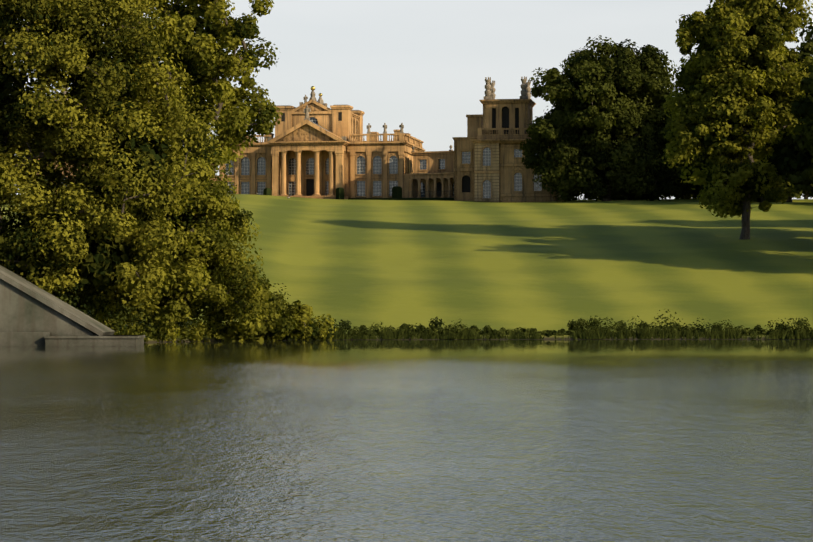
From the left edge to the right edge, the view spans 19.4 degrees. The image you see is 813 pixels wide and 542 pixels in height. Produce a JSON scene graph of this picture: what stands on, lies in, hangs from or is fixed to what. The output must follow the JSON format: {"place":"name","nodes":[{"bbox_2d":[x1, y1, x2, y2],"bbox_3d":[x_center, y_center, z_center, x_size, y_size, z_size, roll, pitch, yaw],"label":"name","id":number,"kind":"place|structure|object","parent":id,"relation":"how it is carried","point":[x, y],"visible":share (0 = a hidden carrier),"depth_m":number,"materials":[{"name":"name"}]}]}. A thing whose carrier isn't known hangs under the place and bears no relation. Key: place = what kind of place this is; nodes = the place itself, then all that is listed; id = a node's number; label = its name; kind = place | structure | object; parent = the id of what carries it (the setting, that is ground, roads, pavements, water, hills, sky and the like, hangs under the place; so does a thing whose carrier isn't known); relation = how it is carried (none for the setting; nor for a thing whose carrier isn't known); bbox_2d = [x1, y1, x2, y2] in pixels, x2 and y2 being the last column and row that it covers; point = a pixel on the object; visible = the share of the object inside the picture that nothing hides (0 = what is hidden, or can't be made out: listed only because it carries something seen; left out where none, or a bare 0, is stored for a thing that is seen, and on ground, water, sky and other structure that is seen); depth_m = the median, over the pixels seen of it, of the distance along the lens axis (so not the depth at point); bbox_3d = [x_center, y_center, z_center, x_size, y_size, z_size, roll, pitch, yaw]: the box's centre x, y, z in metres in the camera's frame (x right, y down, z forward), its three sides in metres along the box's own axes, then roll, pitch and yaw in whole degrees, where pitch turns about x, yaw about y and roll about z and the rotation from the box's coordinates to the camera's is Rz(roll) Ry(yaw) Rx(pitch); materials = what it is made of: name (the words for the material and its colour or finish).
{"place":"outdoors","nodes":[
{"label":"outdoors","id":0,"kind":"place"},
{"bbox_2d":[0,339,812,541],"bbox_3d":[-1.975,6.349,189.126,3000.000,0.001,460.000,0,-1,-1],"label":"lake water","id":1,"kind":"structure","parent":0,"point":[599,440],"depth_m":63.74,"materials":[{"name":"grey liquid"}]},
{"bbox_2d":[0,194,812,342],"bbox_3d":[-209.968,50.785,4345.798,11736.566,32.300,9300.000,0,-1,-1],"label":"ground","id":2,"kind":"structure","parent":0,"point":[538,266],"depth_m":335.99,"materials":[{"name":"green plant"}]},
{"bbox_2d":[0,265,144,345],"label":"bridge abutment","id":3,"kind":"object","parent":2,"relation":"on","point":[31,314],"visible":0.67,"depth_m":211.57,"materials":[{"name":"stone"}]},
{"bbox_2d":[0,0,226,307],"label":"tree","id":4,"kind":"object","parent":2,"relation":"on","point":[74,149],"depth_m":222.52,"materials":[{"name":"green plant"}]},
{"bbox_2d":[27,258,210,330],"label":"shrub","id":5,"kind":"object","parent":2,"relation":"on","point":[172,308],"depth_m":230.94,"materials":[{"name":"green plant"}]},
{"bbox_2d":[87,127,269,332],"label":"tree","id":6,"kind":"object","parent":2,"relation":"on","point":[217,211],"depth_m":235.05,"materials":[{"name":"green plant"}]},
{"bbox_2d":[135,164,207,293],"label":"tree leaves","id":7,"kind":"object","parent":6,"relation":"attached to","point":[185,230],"visible":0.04,"depth_m":237.49,"materials":[{"name":"green plant"}]},
{"bbox_2d":[120,0,282,231],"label":"tree","id":8,"kind":"object","parent":2,"relation":"on","point":[207,62],"depth_m":257.57,"materials":[{"name":"green plant"}]},
{"bbox_2d":[148,0,235,91],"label":"tree leaves","id":9,"kind":"object","parent":8,"relation":"attached to","point":[211,26],"visible":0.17,"depth_m":259.38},
{"bbox_2d":[93,311,338,341],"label":"waterline shrubs","id":10,"kind":"object","parent":2,"relation":"on","point":[196,333],"visible":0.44,"depth_m":235.40,"materials":[{"name":"green plant"}]},
{"bbox_2d":[190,278,318,340],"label":"shrub","id":11,"kind":"object","parent":2,"relation":"on","point":[277,326],"depth_m":241.09,"materials":[{"name":"green plant"}]},
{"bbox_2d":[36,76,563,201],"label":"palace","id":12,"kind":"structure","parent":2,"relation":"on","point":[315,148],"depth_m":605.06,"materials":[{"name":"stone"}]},
{"bbox_2d":[263,186,453,200],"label":"clipped yews","id":13,"kind":"object","parent":2,"relation":"on","point":[396,192],"visible":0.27,"depth_m":595.53,"materials":[{"name":"green plant"}]},
{"bbox_2d":[38,283,812,339],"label":"bank shrubs","id":14,"kind":"object","parent":2,"relation":"on","point":[434,326],"visible":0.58,"depth_m":251.90,"materials":[{"name":"green plant"}]},
{"bbox_2d":[272,325,812,339],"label":"bank reeds","id":15,"kind":"object","parent":2,"relation":"on","point":[662,333],"visible":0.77,"depth_m":251.55,"materials":[{"name":"green plant"}]},
{"bbox_2d":[519,35,702,201],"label":"tree","id":16,"kind":"object","parent":2,"relation":"on","point":[648,82],"depth_m":552.97,"materials":[{"name":"green plant"}]},
{"bbox_2d":[540,51,666,184],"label":"dark tree leaves","id":17,"kind":"object","parent":16,"relation":"attached to","point":[603,172],"visible":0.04,"depth_m":556.82,"materials":[{"name":"green plant"}]},
{"bbox_2d":[566,173,812,200],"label":"wood edge understorey","id":18,"kind":"object","parent":2,"relation":"on","point":[682,192],"visible":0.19,"depth_m":584.75,"materials":[{"name":"green plant"}]},
{"bbox_2d":[675,80,713,197],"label":"tree","id":19,"kind":"object","parent":2,"relation":"on","point":[703,161],"depth_m":591.09,"materials":[{"name":"green plant"}]},
{"bbox_2d":[660,0,812,239],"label":"tall tree","id":20,"kind":"object","parent":2,"relation":"on","point":[698,101],"depth_m":376.86,"materials":[{"name":"green plant"}]},
{"bbox_2d":[685,0,788,205],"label":"tree leaves","id":21,"kind":"object","parent":20,"relation":"attached to","point":[748,188],"visible":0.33,"depth_m":378.14,"materials":[{"name":"green plant"}]},
{"bbox_2d":[705,153,801,201],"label":"tree","id":22,"kind":"object","parent":2,"relation":"on","point":[798,196],"depth_m":560.62,"materials":[{"name":"green plant"}]},
{"bbox_2d":[743,22,812,201],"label":"tree","id":23,"kind":"object","parent":2,"relation":"on","point":[798,178],"depth_m":526.27,"materials":[{"name":"green plant"}]},
{"bbox_2d":[758,61,812,189],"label":"tree leaves","id":24,"kind":"object","parent":23,"relation":"attached to","point":[781,149],"visible":0.17,"depth_m":528.87,"materials":[{"name":"green plant"}]},
{"bbox_2d":[790,63,812,175],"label":"tree","id":25,"kind":"object","parent":2,"relation":"on","point":[800,108],"visible":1,"depth_m":332.10,"materials":[{"name":"green plant"}]},
{"bbox_2d":[5,0,812,199],"label":"sky","id":26,"kind":"structure","parent":0,"point":[423,66],"materials":[{"name":"white"}]}
]}

